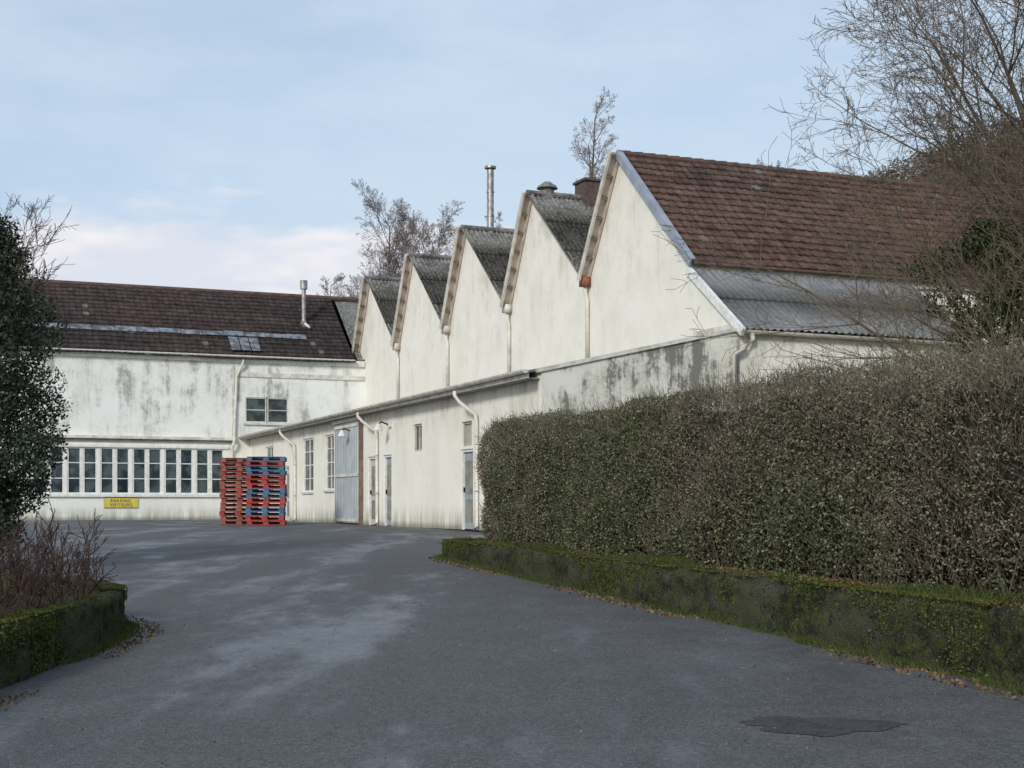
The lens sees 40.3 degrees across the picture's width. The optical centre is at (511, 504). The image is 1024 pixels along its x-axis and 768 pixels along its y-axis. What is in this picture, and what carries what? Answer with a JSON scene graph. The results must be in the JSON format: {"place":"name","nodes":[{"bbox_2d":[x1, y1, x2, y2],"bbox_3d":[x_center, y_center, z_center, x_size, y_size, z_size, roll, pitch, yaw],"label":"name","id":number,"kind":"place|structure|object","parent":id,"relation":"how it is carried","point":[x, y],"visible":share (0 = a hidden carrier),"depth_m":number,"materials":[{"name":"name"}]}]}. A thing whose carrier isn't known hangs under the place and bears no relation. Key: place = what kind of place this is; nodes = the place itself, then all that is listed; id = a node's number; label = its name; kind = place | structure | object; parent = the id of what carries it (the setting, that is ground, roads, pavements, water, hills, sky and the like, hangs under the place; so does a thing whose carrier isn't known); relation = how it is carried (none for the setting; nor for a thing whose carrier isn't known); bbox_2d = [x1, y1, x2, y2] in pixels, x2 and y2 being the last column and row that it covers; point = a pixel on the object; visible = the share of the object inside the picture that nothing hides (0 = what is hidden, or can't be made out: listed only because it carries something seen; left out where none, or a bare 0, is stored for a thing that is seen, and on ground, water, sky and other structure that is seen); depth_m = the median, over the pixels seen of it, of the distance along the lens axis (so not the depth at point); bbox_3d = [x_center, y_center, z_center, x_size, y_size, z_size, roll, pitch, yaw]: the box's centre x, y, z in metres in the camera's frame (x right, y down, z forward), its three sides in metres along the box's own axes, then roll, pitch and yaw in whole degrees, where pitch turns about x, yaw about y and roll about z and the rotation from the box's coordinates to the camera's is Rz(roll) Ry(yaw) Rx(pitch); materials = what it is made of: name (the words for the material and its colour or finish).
{"place":"outdoors","nodes":[
{"label":"outdoors","id":0,"kind":"place"},
{"bbox_2d":[0,520,1023,767],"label":"asphalt road","id":1,"kind":"structure","parent":0,"point":[248,700],"depth_m":10.40,"materials":[{"name":"grey asphalt"}]},
{"bbox_2d":[57,617,140,665],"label":"grass verge","id":2,"kind":"object","parent":1,"relation":"on","point":[109,643],"depth_m":12.50,"materials":[{"name":"green plant"}]},
{"bbox_2d":[219,458,258,524],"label":"pallet stack","id":3,"kind":"object","parent":1,"relation":"on","point":[232,469],"visible":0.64,"depth_m":45.72,"materials":[{"name":"red paint"}]},
{"bbox_2d":[245,456,286,524],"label":"pallet stack","id":4,"kind":"object","parent":1,"relation":"on","point":[266,472],"visible":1,"depth_m":44.56,"materials":[{"name":"red paint"}]},
{"bbox_2d":[0,540,1023,710],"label":"leaf litter","id":5,"kind":"object","parent":1,"relation":"on","point":[848,581],"visible":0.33,"depth_m":13.10,"materials":[{"name":"brown plant"}]},
{"bbox_2d":[6,568,1023,767],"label":"road grit","id":6,"kind":"object","parent":1,"relation":"on","point":[496,681],"visible":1,"depth_m":10.87,"materials":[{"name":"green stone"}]},
{"bbox_2d":[431,554,1023,694],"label":"grass verge","id":7,"kind":"object","parent":1,"relation":"on","point":[903,662],"depth_m":12.53,"materials":[{"name":"grass"}]},
{"bbox_2d":[740,715,908,735],"bbox_3d":[1.942,1.359,8.608,1.048,0.019,0.700,0,0,0],"label":"road patch","id":8,"kind":"object","parent":1,"relation":"on","point":[824,726],"visible":1,"depth_m":8.64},
{"bbox_2d":[0,0,1023,297],"label":"sky","id":9,"kind":"structure","parent":0,"point":[205,144],"materials":[{"name":"blue"}]},
{"bbox_2d":[755,160,779,166],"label":"bare tree","id":10,"kind":"object","parent":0,"point":[769,165],"visible":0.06,"depth_m":96.84,"materials":[{"name":"plant"}]},
{"bbox_2d":[859,90,1023,381],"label":"ivy","id":11,"kind":"object","parent":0,"point":[982,236],"depth_m":20.96,"materials":[{"name":"green plant"}]},
{"bbox_2d":[905,135,1022,188],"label":"hill","id":12,"kind":"structure","parent":0,"point":[987,175],"depth_m":163.07,"materials":[{"name":"green plant"}]},
{"bbox_2d":[860,111,1023,191],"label":"hill woodland","id":13,"kind":"object","parent":12,"relation":"on","point":[902,172],"visible":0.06,"depth_m":172.39,"materials":[{"name":"brown plant"}]},
{"bbox_3d":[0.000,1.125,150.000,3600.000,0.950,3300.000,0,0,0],"label":"ground","id":14,"kind":"structure","parent":0,"visible":0},
{"bbox_2d":[0,576,125,689],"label":"flower bed wall","id":15,"kind":"structure","parent":14,"relation":"on","point":[92,623],"depth_m":11.56,"materials":[{"name":"concrete"}]},
{"bbox_2d":[0,584,96,614],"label":"flower bed soil","id":16,"kind":"structure","parent":15,"relation":"in","point":[13,605],"depth_m":12.54,"materials":[{"name":"brown soil"}]},
{"bbox_2d":[0,571,20,596],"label":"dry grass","id":17,"kind":"structure","parent":16,"relation":"on","point":[7,581],"depth_m":13.69,"materials":[{"name":"plant"}]},
{"bbox_2d":[0,193,73,555],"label":"evergreen shrub","id":18,"kind":"object","parent":16,"relation":"on","point":[15,381],"visible":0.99,"depth_m":21.40,"materials":[{"name":"green plant"}]},
{"bbox_2d":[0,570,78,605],"bbox_3d":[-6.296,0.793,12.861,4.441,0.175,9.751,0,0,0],"label":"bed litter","id":19,"kind":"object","parent":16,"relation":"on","point":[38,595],"visible":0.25,"depth_m":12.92,"materials":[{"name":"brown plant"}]},
{"bbox_2d":[0,498,117,615],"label":"rose bushes","id":20,"kind":"object","parent":16,"relation":"on","point":[21,582],"visible":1,"depth_m":12.08,"materials":[{"name":"brown plant"}]},
{"bbox_2d":[0,573,127,675],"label":"moss","id":21,"kind":"object","parent":15,"relation":"on","point":[12,616],"visible":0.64,"depth_m":10.82,"materials":[{"name":"green plant"}]},
{"bbox_2d":[0,279,367,519],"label":"factory wing","id":22,"kind":"structure","parent":14,"relation":"on","point":[171,394],"depth_m":61.35,"materials":[{"name":"white paint"}]},
{"bbox_2d":[103,497,137,507],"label":"parking sign","id":23,"kind":"object","parent":22,"relation":"attached to","point":[120,502],"visible":1,"depth_m":59.93,"materials":[{"name":"yellow metal"}]},
{"bbox_2d":[7,346,364,516],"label":"wing windows and trim","id":24,"kind":"structure","parent":22,"relation":"in","point":[82,459],"depth_m":60.62,"materials":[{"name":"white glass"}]},
{"bbox_2d":[316,273,344,295],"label":"bare tree","id":25,"kind":"object","parent":14,"relation":"on","point":[339,278],"visible":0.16,"depth_m":92.29,"materials":[{"name":"grey plant"}]},
{"bbox_2d":[343,259,401,296],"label":"birch tree","id":26,"kind":"object","parent":14,"relation":"on","point":[357,280],"visible":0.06,"depth_m":87.64,"materials":[{"name":"grey plant"}]},
{"bbox_2d":[330,178,416,297],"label":"birch tree","id":27,"kind":"object","parent":14,"relation":"on","point":[388,258],"visible":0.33,"depth_m":84.28,"materials":[{"name":"plant"}]},
{"bbox_2d":[356,201,446,294],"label":"birch tree","id":28,"kind":"object","parent":14,"relation":"on","point":[411,234],"visible":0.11,"depth_m":85.84,"materials":[{"name":"plant"}]},
{"bbox_2d":[396,200,464,254],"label":"birch tree","id":29,"kind":"object","parent":14,"relation":"on","point":[424,229],"visible":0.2,"depth_m":83.19,"materials":[{"name":"plant"}]},
{"bbox_2d":[485,211,502,227],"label":"bare tree","id":30,"kind":"object","parent":14,"relation":"on","point":[498,218],"visible":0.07,"depth_m":89.17,"materials":[{"name":"plant"}]},
{"bbox_2d":[568,118,615,180],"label":"birch tree","id":31,"kind":"object","parent":14,"relation":"on","point":[588,149],"visible":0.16,"depth_m":86.85,"materials":[{"name":"plant"}]},
{"bbox_2d":[569,87,617,193],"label":"birch tree","id":32,"kind":"object","parent":14,"relation":"on","point":[592,165],"visible":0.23,"depth_m":86.12,"materials":[{"name":"plant"}]},
{"bbox_2d":[237,149,1023,530],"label":"sawtooth factory","id":33,"kind":"structure","parent":14,"relation":"on","point":[563,297],"depth_m":40.51,"materials":[{"name":"paint"}]},
{"bbox_2d":[331,416,362,524],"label":"sliding door","id":34,"kind":"structure","parent":33,"relation":"in","point":[348,476],"depth_m":46.60,"materials":[{"name":"paint"}]},
{"bbox_2d":[267,419,515,528],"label":"annexe doors and windows","id":35,"kind":"structure","parent":33,"relation":"in","point":[467,457],"depth_m":43.53,"materials":[{"name":"white paint"}]},
{"bbox_2d":[439,543,1022,606],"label":"hedge bed soil","id":36,"kind":"structure","parent":14,"relation":"on","point":[755,573],"depth_m":14.52,"materials":[{"name":"brown soil"}]},
{"bbox_2d":[471,539,980,674],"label":"weeds","id":37,"kind":"object","parent":36,"relation":"on","point":[790,576],"visible":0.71,"depth_m":13.48,"materials":[{"name":"green plant"}]},
{"bbox_2d":[450,536,1023,603],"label":"grass tufts","id":38,"kind":"object","parent":36,"relation":"on","point":[684,561],"visible":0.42,"depth_m":12.15,"materials":[{"name":"green plant"}]},
{"bbox_2d":[470,314,1023,597],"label":"hedge","id":39,"kind":"object","parent":36,"relation":"on","point":[902,480],"visible":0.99,"depth_m":14.72,"materials":[{"name":"green plant"}]},
{"bbox_2d":[443,537,1023,686],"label":"hedge retaining wall","id":40,"kind":"structure","parent":14,"relation":"on","point":[764,602],"depth_m":12.82,"materials":[{"name":"concrete"}]},
{"bbox_2d":[442,538,1019,678],"bbox_3d":[1.920,0.989,15.602,0.703,0.785,20.186,0,0,-18],"label":"moss","id":41,"kind":"object","parent":40,"relation":"on","point":[962,599],"visible":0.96,"depth_m":12.21,"materials":[{"name":"green plant"}]},
{"bbox_2d":[653,0,1023,389],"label":"bare tree","id":42,"kind":"object","parent":14,"relation":"on","point":[1015,94],"visible":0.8,"depth_m":21.70,"materials":[{"name":"brown plant"}]},
{"bbox_2d":[763,0,1023,345],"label":"bare tree","id":43,"kind":"object","parent":14,"relation":"on","point":[896,94],"visible":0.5,"depth_m":25.28,"materials":[{"name":"brown plant"}]},
{"bbox_2d":[772,171,1023,386],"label":"willow shrub","id":44,"kind":"object","parent":14,"relation":"on","point":[973,300],"visible":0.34,"depth_m":20.70,"materials":[{"name":"brown plant"}]},
{"bbox_2d":[800,0,1023,336],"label":"bare tree","id":45,"kind":"object","parent":14,"relation":"on","point":[986,88],"visible":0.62,"depth_m":21.77,"materials":[{"name":"brown plant"}]},
{"bbox_2d":[819,216,1023,385],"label":"willow shrub","id":46,"kind":"object","parent":14,"relation":"on","point":[943,292],"visible":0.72,"depth_m":20.13,"materials":[{"name":"brown plant"}]}
]}

